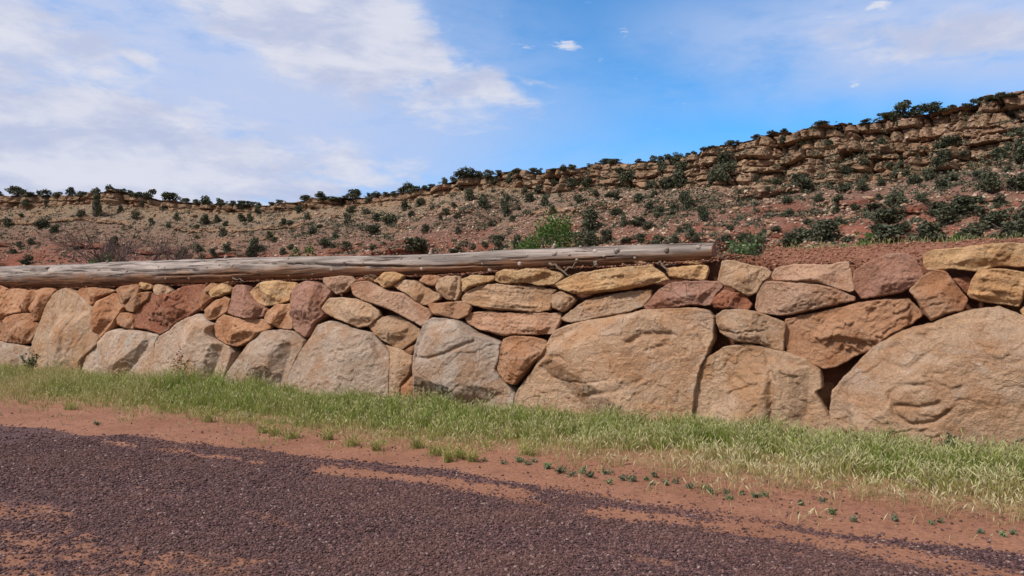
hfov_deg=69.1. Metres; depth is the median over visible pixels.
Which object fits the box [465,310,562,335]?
stone slab
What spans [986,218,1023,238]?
juniper
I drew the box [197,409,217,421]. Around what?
grass tuft
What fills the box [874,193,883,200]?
juniper
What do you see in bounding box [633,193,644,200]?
juniper
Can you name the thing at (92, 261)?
green bush
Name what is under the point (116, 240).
juniper
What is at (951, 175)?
juniper
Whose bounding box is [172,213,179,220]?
juniper
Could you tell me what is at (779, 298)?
stone slab
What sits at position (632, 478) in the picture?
ground weed
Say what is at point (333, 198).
juniper
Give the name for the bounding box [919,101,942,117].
juniper
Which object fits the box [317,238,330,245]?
juniper
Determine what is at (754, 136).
juniper
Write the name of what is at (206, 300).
stone
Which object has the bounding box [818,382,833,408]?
stone
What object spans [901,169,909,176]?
juniper
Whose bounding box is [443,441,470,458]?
grass tuft
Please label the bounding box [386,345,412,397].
stone
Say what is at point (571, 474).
ground weed
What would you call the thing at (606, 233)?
juniper
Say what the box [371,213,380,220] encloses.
juniper
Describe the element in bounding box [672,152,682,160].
juniper
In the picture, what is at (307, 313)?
stone
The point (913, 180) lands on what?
juniper
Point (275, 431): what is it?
grass tuft
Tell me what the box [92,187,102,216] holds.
juniper
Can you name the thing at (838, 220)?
juniper
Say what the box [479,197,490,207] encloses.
juniper
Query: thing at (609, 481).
ground weed
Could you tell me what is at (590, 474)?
ground weed
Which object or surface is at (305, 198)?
juniper
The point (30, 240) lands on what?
juniper
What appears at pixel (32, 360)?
leafy weed
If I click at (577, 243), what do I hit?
green bush
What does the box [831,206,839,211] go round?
juniper
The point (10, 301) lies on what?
stone
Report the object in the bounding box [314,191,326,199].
juniper
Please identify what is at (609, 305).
stone slab
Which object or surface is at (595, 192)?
juniper
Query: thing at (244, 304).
stone
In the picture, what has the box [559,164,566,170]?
juniper
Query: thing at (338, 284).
stone
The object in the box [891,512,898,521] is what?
ground weed
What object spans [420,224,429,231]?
juniper
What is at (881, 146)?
talus boulder
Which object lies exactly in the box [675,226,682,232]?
juniper
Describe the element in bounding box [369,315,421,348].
stone
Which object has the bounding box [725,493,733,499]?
ground weed
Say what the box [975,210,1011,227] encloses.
juniper
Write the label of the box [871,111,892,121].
juniper
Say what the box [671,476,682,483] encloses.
ground weed
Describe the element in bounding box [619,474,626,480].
ground weed
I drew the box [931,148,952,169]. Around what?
juniper
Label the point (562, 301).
stone
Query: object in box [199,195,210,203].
juniper
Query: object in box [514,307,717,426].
boulder
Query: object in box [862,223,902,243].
juniper
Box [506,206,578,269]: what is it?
green tree
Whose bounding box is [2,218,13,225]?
juniper
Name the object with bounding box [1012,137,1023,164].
juniper
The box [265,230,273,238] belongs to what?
juniper
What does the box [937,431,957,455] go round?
leafy weed
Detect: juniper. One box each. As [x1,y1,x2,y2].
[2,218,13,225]
[5,185,26,196]
[7,249,16,253]
[16,241,22,247]
[19,256,33,264]
[20,199,30,206]
[22,191,36,196]
[26,236,35,244]
[33,217,50,228]
[36,189,51,198]
[49,224,59,232]
[51,192,63,196]
[65,187,75,195]
[74,191,86,196]
[75,209,85,216]
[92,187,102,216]
[105,184,114,192]
[108,235,118,246]
[117,204,122,211]
[131,192,143,196]
[131,210,141,218]
[142,189,156,198]
[160,191,182,201]
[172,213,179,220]
[174,247,189,259]
[180,198,190,202]
[192,199,199,204]
[194,244,204,251]
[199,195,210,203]
[199,214,209,224]
[209,248,216,255]
[213,215,221,222]
[216,198,223,205]
[218,225,228,236]
[222,241,235,251]
[235,200,244,205]
[236,213,245,221]
[241,201,255,205]
[245,242,257,257]
[246,213,251,221]
[249,236,264,251]
[254,205,261,213]
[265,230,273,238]
[269,237,278,242]
[279,218,286,225]
[279,247,287,254]
[292,205,303,212]
[299,195,309,201]
[304,212,312,219]
[307,226,317,234]
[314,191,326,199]
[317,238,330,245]
[325,196,344,200]
[340,241,352,249]
[343,212,351,223]
[345,189,361,201]
[346,205,355,212]
[361,207,369,214]
[364,223,380,233]
[368,244,375,250]
[371,191,381,196]
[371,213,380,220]
[381,212,396,223]
[396,236,427,252]
[400,181,413,191]
[401,198,411,210]
[407,210,413,217]
[410,186,419,190]
[415,198,424,206]
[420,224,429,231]
[438,177,448,183]
[442,208,449,214]
[449,246,461,252]
[453,166,477,178]
[454,226,461,232]
[464,188,476,200]
[468,243,476,249]
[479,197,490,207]
[481,241,488,246]
[483,169,494,177]
[486,175,498,184]
[486,218,496,225]
[491,234,505,240]
[494,239,508,249]
[500,193,509,216]
[505,172,512,183]
[511,233,522,247]
[524,193,535,202]
[528,168,537,173]
[533,184,542,192]
[536,168,544,174]
[540,192,550,205]
[550,178,557,186]
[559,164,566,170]
[565,177,577,189]
[568,164,575,168]
[574,194,583,201]
[579,177,592,186]
[579,207,601,231]
[580,231,598,246]
[591,190,599,195]
[597,228,612,243]
[598,158,608,163]
[604,190,614,196]
[607,158,621,163]
[609,207,624,214]
[614,191,623,200]
[615,167,624,173]
[617,170,635,187]
[619,212,627,227]
[620,237,631,242]
[626,216,645,225]
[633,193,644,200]
[636,233,644,240]
[641,220,652,228]
[644,201,654,209]
[645,180,654,189]
[649,155,656,161]
[650,234,665,243]
[652,205,664,216]
[656,160,668,174]
[658,176,673,188]
[663,154,673,158]
[669,155,677,164]
[670,202,680,210]
[671,168,689,188]
[671,235,679,241]
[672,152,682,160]
[672,160,693,171]
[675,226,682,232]
[679,190,694,209]
[681,223,691,229]
[684,228,694,238]
[689,234,698,241]
[696,205,708,221]
[706,164,717,186]
[710,161,734,185]
[716,146,736,169]
[722,234,733,246]
[723,224,734,230]
[724,140,734,144]
[737,232,749,240]
[751,134,760,138]
[763,177,784,184]
[766,130,778,135]
[770,225,781,231]
[778,135,785,143]
[780,209,793,216]
[780,233,802,246]
[782,195,792,202]
[787,173,814,189]
[791,226,810,241]
[809,219,844,243]
[811,194,824,201]
[813,120,830,126]
[824,139,832,144]
[830,194,843,202]
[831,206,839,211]
[834,218,845,223]
[835,183,852,192]
[839,235,854,241]
[840,164,854,174]
[850,203,859,209]
[855,178,869,190]
[857,118,874,125]
[859,158,869,164]
[860,173,868,180]
[860,202,884,209]
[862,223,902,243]
[867,204,905,223]
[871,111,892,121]
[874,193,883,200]
[875,178,885,185]
[877,137,887,144]
[884,184,906,206]
[885,162,895,167]
[887,100,911,120]
[892,162,900,177]
[895,222,912,232]
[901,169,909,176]
[905,220,950,242]
[906,172,921,184]
[907,104,926,115]
[915,192,929,203]
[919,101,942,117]
[921,168,936,178]
[924,201,945,217]
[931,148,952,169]
[931,179,947,188]
[932,134,961,148]
[932,206,963,223]
[937,108,948,112]
[940,195,988,214]
[944,173,960,179]
[945,104,957,109]
[954,224,990,238]
[957,149,969,156]
[962,103,974,106]
[969,98,982,103]
[970,170,983,180]
[970,172,1003,192]
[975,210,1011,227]
[983,96,999,100]
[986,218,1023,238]
[988,147,1010,158]
[992,193,1011,207]
[993,92,1008,99]
[1000,93,1017,99]
[1002,141,1011,150]
[1003,170,1023,191]
[1011,211,1023,220]
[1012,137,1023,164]
[1015,127,1023,135]
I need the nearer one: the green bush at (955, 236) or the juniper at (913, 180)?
the green bush at (955, 236)
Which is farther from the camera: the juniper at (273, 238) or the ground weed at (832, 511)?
the juniper at (273, 238)
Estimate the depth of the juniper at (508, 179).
187.18 m
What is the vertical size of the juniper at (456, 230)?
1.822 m
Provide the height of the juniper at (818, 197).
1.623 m
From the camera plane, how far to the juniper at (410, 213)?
187.37 m
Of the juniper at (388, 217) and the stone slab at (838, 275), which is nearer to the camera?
the stone slab at (838, 275)
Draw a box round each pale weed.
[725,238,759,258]
[743,228,766,255]
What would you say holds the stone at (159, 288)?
on the stone at (161, 313)
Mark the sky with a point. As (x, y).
(262, 101)
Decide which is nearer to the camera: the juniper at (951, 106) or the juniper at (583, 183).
the juniper at (951, 106)
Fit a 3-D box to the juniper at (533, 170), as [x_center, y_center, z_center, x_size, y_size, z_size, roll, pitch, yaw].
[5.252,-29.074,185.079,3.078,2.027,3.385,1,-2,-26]
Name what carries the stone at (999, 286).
on the boulder at (954, 373)
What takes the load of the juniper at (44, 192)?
on the hill
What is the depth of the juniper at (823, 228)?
110.01 m
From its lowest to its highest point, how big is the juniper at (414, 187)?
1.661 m
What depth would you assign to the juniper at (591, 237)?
140.56 m
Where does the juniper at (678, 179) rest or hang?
on the hill
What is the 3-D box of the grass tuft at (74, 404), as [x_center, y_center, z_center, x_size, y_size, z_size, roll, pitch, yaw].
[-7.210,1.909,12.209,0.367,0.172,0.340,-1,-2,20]
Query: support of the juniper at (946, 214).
on the hill
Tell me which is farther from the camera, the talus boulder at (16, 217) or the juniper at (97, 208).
the talus boulder at (16, 217)
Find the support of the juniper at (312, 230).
on the hill
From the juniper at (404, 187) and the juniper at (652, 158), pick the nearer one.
the juniper at (652, 158)
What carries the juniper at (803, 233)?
on the hill
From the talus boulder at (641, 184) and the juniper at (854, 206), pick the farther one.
the talus boulder at (641, 184)
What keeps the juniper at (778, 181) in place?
on the hill
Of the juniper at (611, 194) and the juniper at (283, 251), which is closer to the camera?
the juniper at (611, 194)
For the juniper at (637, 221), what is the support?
on the hill
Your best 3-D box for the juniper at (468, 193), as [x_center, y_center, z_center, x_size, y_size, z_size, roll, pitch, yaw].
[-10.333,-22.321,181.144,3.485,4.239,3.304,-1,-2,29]
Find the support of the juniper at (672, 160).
on the hill
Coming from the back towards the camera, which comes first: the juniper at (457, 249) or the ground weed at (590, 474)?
the juniper at (457, 249)
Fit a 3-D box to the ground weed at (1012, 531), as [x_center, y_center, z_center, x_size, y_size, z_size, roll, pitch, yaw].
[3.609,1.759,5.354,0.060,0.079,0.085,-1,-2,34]
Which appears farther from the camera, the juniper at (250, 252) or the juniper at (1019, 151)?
the juniper at (250, 252)
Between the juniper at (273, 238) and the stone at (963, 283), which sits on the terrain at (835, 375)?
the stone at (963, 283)
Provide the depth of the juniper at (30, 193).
235.60 m
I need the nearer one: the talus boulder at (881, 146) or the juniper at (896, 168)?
the juniper at (896, 168)
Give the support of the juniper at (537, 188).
on the hill
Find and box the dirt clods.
[0,398,1022,571]
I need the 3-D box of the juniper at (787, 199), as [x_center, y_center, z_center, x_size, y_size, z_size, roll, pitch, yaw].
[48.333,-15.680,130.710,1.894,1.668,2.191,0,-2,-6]
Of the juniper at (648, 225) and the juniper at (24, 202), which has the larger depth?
the juniper at (24, 202)
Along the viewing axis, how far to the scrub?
143.73 m
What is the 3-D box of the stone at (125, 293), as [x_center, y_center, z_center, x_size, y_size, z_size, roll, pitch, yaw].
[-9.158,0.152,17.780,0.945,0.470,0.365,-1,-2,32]
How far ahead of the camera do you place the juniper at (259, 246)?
187.70 m
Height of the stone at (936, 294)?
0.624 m
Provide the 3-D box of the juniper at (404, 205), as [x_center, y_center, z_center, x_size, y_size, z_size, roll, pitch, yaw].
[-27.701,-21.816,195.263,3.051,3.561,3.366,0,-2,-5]
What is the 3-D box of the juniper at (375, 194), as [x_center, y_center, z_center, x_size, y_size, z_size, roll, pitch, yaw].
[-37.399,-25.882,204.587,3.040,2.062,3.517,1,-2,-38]
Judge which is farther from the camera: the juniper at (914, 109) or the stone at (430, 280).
the juniper at (914, 109)
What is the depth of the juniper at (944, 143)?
122.32 m
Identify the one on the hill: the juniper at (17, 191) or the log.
the juniper at (17, 191)
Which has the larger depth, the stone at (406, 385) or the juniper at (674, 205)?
the juniper at (674, 205)
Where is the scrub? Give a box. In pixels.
[0,91,1023,281]
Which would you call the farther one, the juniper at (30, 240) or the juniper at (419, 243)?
the juniper at (30, 240)
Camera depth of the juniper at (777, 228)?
119.28 m
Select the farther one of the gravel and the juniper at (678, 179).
the juniper at (678, 179)
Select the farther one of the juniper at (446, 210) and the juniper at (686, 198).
the juniper at (446, 210)
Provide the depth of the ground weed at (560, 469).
7.42 m
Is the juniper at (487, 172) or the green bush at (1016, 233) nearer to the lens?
the green bush at (1016, 233)
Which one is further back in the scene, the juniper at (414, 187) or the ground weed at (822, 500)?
the juniper at (414, 187)
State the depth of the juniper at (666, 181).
155.59 m
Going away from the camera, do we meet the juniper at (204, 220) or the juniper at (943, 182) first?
the juniper at (943, 182)
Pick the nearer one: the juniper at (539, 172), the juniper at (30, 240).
the juniper at (539, 172)
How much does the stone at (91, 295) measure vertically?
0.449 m
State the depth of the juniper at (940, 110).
128.19 m
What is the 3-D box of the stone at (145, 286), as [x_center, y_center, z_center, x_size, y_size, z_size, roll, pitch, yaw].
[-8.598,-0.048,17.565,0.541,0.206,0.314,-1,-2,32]
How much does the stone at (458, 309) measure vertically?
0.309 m
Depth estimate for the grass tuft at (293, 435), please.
9.41 m
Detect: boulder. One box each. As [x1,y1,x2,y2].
[0,341,30,366]
[13,215,21,219]
[29,288,101,371]
[82,328,161,379]
[154,314,242,384]
[224,329,309,389]
[287,321,391,398]
[412,317,518,408]
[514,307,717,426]
[636,182,646,188]
[694,343,830,436]
[785,298,922,368]
[829,306,1023,452]
[879,144,887,148]
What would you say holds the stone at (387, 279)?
on the stone slab at (406, 306)
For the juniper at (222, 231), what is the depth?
204.96 m
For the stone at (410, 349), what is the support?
on the stone at (401, 363)
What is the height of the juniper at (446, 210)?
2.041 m
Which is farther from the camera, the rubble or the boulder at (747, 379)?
the rubble
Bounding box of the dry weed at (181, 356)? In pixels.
[171,347,191,382]
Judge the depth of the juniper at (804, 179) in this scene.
134.58 m
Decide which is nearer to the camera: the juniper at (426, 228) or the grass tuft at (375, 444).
the grass tuft at (375, 444)
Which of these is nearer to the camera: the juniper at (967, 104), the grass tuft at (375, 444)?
the grass tuft at (375, 444)
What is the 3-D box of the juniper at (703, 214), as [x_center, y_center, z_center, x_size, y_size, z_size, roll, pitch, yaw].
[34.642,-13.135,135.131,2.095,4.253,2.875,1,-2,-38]
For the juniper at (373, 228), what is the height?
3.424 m
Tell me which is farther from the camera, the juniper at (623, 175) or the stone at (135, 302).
the juniper at (623, 175)
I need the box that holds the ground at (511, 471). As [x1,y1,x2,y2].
[0,376,1023,575]
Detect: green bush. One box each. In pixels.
[89,252,113,286]
[286,244,316,280]
[569,232,587,268]
[854,231,872,245]
[947,232,961,241]
[958,232,976,240]
[998,230,1023,239]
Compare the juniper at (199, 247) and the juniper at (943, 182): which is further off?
the juniper at (199, 247)
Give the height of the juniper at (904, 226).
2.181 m
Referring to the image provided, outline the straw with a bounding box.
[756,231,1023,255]
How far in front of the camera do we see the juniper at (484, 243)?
156.64 m
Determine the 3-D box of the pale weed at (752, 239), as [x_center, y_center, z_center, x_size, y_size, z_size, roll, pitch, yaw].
[3.885,-0.673,11.979,0.355,0.549,0.511,0,-2,0]
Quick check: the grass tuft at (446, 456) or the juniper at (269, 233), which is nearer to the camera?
the grass tuft at (446, 456)
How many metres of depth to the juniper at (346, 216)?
194.88 m
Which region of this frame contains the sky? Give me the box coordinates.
[0,0,1023,205]
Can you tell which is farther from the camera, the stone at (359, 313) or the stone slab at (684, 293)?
the stone at (359, 313)
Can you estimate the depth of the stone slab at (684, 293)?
10.50 m
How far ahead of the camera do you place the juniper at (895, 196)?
112.41 m
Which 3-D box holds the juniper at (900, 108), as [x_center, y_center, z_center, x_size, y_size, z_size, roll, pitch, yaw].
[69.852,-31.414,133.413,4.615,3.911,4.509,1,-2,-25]
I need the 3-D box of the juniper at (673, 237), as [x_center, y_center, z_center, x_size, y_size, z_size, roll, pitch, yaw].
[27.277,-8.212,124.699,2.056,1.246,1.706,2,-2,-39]
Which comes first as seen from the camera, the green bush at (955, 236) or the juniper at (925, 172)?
the green bush at (955, 236)
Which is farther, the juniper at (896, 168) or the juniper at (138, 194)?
the juniper at (138, 194)
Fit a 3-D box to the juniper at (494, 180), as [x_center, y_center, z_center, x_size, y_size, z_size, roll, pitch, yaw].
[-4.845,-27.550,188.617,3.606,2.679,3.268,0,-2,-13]
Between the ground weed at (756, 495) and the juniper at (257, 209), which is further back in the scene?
the juniper at (257, 209)
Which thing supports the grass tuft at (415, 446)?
on the ground at (511, 471)
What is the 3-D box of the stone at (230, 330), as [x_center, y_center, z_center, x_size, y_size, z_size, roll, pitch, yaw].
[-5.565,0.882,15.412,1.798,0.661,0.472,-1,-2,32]
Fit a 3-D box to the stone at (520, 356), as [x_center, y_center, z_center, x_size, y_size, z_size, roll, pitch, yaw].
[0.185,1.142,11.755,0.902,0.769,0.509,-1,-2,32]
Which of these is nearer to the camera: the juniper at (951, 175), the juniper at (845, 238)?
the juniper at (845, 238)
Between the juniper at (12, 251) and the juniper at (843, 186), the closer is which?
the juniper at (843, 186)
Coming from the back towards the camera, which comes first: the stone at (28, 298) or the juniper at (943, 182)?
the juniper at (943, 182)
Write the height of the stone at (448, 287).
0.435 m
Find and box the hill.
[0,90,1023,288]
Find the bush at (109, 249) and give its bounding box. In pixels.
[37,212,198,286]
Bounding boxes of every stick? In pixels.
[549,262,570,275]
[564,262,576,271]
[656,261,668,271]
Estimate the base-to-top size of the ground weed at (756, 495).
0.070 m
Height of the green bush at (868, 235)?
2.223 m
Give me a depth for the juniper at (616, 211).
152.26 m
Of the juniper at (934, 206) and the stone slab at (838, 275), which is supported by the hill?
the juniper at (934, 206)
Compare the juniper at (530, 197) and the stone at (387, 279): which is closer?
the stone at (387, 279)
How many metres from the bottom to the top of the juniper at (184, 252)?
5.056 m
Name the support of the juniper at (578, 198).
on the hill
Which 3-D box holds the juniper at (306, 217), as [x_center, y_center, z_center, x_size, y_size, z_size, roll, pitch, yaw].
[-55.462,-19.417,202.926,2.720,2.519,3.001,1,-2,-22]
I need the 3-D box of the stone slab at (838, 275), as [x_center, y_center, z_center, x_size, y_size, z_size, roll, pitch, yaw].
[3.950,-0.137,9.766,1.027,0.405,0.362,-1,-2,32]
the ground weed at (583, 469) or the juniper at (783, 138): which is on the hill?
the juniper at (783, 138)
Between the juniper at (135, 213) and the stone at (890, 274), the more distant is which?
the juniper at (135, 213)
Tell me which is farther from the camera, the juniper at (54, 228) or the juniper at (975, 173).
the juniper at (54, 228)
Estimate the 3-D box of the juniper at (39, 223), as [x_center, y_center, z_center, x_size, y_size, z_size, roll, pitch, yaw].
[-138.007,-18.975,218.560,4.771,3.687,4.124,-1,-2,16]
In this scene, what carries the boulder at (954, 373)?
on the ground at (511, 471)
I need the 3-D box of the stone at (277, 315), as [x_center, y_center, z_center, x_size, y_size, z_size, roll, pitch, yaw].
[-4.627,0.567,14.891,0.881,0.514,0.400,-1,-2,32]
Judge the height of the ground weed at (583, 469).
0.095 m
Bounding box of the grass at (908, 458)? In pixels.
[0,352,1023,541]
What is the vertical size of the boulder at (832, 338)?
0.900 m
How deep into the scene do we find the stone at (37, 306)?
19.57 m
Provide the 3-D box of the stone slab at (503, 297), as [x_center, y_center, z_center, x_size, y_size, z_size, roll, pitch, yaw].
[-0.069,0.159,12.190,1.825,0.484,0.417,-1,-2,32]
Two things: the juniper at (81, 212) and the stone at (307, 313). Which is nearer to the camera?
the stone at (307, 313)
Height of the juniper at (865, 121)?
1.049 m
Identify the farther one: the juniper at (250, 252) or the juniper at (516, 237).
the juniper at (250, 252)
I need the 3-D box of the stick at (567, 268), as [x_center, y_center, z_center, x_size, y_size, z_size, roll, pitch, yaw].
[0.894,-0.320,11.600,0.279,0.173,0.054,-1,-2,38]
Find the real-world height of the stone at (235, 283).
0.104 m
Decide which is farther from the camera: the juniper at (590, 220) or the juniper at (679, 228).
the juniper at (590, 220)
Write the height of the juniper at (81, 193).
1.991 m
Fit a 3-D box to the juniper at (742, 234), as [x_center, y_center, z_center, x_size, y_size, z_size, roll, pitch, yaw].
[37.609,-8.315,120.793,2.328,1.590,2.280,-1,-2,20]
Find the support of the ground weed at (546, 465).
on the ground at (511, 471)
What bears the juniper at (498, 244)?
on the hill
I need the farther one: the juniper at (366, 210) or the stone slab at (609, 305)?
the juniper at (366, 210)
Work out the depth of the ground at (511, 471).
6.41 m
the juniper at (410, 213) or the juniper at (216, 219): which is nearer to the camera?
the juniper at (410, 213)
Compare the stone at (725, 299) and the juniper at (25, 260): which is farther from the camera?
the juniper at (25, 260)
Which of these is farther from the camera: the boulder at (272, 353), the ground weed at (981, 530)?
the boulder at (272, 353)
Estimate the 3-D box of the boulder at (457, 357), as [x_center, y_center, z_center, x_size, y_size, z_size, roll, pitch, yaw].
[-0.752,1.437,12.359,2.135,1.896,1.038,-1,-2,32]
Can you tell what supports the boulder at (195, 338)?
on the ground at (511, 471)
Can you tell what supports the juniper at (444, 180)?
on the hill
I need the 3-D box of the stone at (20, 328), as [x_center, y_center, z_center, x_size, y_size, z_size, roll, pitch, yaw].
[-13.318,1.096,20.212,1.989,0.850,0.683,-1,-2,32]
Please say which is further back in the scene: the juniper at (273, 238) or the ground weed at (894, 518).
the juniper at (273, 238)
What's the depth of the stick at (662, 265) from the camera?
10.80 m
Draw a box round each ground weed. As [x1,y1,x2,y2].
[514,456,523,462]
[522,457,533,464]
[543,460,553,468]
[552,464,569,472]
[562,468,580,476]
[576,464,585,473]
[583,470,593,477]
[601,466,614,474]
[603,477,613,483]
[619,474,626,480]
[625,471,636,481]
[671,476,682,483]
[684,481,695,487]
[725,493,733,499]
[751,491,761,497]
[816,496,827,502]
[828,507,836,514]
[849,514,857,522]
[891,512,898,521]
[976,527,984,533]
[999,529,1009,536]
[1009,526,1016,534]
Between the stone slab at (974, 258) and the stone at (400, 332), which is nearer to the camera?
the stone slab at (974, 258)
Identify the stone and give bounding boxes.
[0,285,8,292]
[0,289,26,319]
[1,313,39,344]
[20,289,36,311]
[28,288,57,321]
[78,287,116,304]
[90,293,128,336]
[116,284,143,303]
[116,312,135,328]
[125,292,153,311]
[134,284,207,333]
[139,282,153,289]
[153,284,174,295]
[199,283,218,310]
[204,296,230,319]
[208,283,232,297]
[213,315,275,346]
[225,281,240,284]
[228,285,270,318]
[250,280,298,305]
[264,303,293,328]
[289,281,338,336]
[321,297,382,327]
[323,276,357,293]
[357,277,375,282]
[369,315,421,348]
[374,272,406,287]
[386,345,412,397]
[393,280,442,304]
[401,375,412,400]
[405,345,414,354]
[419,275,441,285]
[428,301,472,318]
[435,276,463,300]
[461,275,494,291]
[497,336,547,384]
[526,284,551,287]
[551,291,577,311]
[634,260,653,264]
[666,265,709,279]
[683,260,705,264]
[712,289,752,308]
[715,309,786,350]
[718,260,771,295]
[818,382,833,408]
[852,252,923,298]
[909,269,967,320]
[951,276,970,293]
[967,268,1023,306]
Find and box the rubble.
[0,92,1023,283]
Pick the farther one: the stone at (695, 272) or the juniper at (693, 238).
the juniper at (693, 238)
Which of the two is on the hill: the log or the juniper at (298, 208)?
the juniper at (298, 208)
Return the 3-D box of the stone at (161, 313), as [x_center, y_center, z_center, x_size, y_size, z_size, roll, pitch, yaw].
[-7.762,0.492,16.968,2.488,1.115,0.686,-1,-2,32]
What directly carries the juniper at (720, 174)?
on the hill
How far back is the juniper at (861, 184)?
125.47 m
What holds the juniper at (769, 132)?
on the hill
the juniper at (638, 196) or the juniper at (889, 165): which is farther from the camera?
the juniper at (638, 196)
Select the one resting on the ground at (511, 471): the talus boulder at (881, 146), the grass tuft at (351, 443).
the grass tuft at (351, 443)
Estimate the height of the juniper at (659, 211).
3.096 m
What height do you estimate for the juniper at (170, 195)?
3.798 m
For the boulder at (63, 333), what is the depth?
18.54 m
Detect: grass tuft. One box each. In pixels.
[59,399,87,409]
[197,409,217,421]
[250,420,277,433]
[264,423,288,436]
[279,426,311,439]
[315,427,336,439]
[339,430,368,447]
[365,438,387,450]
[405,434,431,448]
[422,441,451,456]
[441,446,456,461]
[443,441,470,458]
[460,444,483,462]
[517,441,540,456]
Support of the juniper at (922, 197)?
on the hill
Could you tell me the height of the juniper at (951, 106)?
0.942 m
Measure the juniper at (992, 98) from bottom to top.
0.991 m
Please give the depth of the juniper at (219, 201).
220.75 m
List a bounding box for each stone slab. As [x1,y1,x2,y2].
[351,281,433,325]
[461,283,557,311]
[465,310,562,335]
[495,268,563,285]
[555,264,669,295]
[561,290,652,321]
[644,280,723,308]
[755,281,855,315]
[772,261,854,291]
[923,242,1023,271]
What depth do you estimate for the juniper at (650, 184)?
160.29 m
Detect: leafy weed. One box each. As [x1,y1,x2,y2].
[20,350,40,371]
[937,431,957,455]
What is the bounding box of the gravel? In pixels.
[0,403,1023,575]
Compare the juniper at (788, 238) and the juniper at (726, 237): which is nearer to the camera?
the juniper at (788, 238)
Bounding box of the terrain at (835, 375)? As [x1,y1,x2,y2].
[0,239,1023,409]
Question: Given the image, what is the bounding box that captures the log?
[0,243,716,287]
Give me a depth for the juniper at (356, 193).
206.51 m
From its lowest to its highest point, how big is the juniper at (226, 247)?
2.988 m
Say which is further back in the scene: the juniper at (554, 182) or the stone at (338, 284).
the juniper at (554, 182)
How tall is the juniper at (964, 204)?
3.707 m
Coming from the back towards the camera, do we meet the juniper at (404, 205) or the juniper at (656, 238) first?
the juniper at (404, 205)
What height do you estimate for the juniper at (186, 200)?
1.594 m
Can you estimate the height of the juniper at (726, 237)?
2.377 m
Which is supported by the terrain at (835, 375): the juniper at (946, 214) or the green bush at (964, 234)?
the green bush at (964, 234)
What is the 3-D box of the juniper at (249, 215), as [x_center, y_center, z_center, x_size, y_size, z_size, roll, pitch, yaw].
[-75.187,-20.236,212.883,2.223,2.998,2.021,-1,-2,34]
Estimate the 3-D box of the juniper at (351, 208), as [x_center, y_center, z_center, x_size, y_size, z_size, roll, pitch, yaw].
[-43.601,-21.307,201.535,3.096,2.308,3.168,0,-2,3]
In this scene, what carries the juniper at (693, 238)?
on the hill
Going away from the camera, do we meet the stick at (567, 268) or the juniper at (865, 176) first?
the stick at (567, 268)
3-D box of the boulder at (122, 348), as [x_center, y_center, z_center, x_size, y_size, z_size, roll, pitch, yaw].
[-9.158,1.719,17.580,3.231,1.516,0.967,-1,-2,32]
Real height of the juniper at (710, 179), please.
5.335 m
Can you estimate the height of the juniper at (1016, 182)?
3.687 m
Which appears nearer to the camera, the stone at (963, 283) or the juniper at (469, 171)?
the stone at (963, 283)
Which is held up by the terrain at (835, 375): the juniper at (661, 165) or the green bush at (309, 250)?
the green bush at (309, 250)
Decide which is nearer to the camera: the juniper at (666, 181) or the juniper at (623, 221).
the juniper at (623, 221)
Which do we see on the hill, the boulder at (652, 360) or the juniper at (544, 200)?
the juniper at (544, 200)
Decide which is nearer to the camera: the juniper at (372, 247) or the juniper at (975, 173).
the juniper at (975, 173)
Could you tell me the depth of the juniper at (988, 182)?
104.77 m
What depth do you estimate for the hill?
159.15 m
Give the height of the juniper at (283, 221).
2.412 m
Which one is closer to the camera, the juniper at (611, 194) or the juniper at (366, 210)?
the juniper at (611, 194)
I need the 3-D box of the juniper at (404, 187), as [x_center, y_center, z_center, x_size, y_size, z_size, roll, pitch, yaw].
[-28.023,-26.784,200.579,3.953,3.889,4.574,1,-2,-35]
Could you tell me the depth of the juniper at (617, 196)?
158.15 m
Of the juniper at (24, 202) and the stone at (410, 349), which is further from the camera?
the juniper at (24, 202)
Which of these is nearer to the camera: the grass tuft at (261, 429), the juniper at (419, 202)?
the grass tuft at (261, 429)
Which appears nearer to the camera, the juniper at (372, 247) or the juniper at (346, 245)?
the juniper at (372, 247)
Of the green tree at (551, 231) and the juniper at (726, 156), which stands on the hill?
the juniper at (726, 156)
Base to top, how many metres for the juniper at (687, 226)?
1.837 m
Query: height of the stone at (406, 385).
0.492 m
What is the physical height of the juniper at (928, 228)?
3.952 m
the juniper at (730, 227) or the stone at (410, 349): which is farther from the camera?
the juniper at (730, 227)
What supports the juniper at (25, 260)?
on the hill
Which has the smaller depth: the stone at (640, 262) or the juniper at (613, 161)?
the stone at (640, 262)
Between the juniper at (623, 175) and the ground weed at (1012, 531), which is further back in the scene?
the juniper at (623, 175)
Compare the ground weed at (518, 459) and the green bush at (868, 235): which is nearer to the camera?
the ground weed at (518, 459)
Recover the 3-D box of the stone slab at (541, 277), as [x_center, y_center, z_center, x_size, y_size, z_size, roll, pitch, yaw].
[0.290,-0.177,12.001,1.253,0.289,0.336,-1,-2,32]
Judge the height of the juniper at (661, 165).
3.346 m
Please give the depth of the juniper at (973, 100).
125.03 m
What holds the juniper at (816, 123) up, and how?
on the hill
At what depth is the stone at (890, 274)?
9.19 m
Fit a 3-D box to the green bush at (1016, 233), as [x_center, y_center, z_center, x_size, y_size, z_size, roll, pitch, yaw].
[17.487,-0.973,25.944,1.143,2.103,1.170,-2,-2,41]

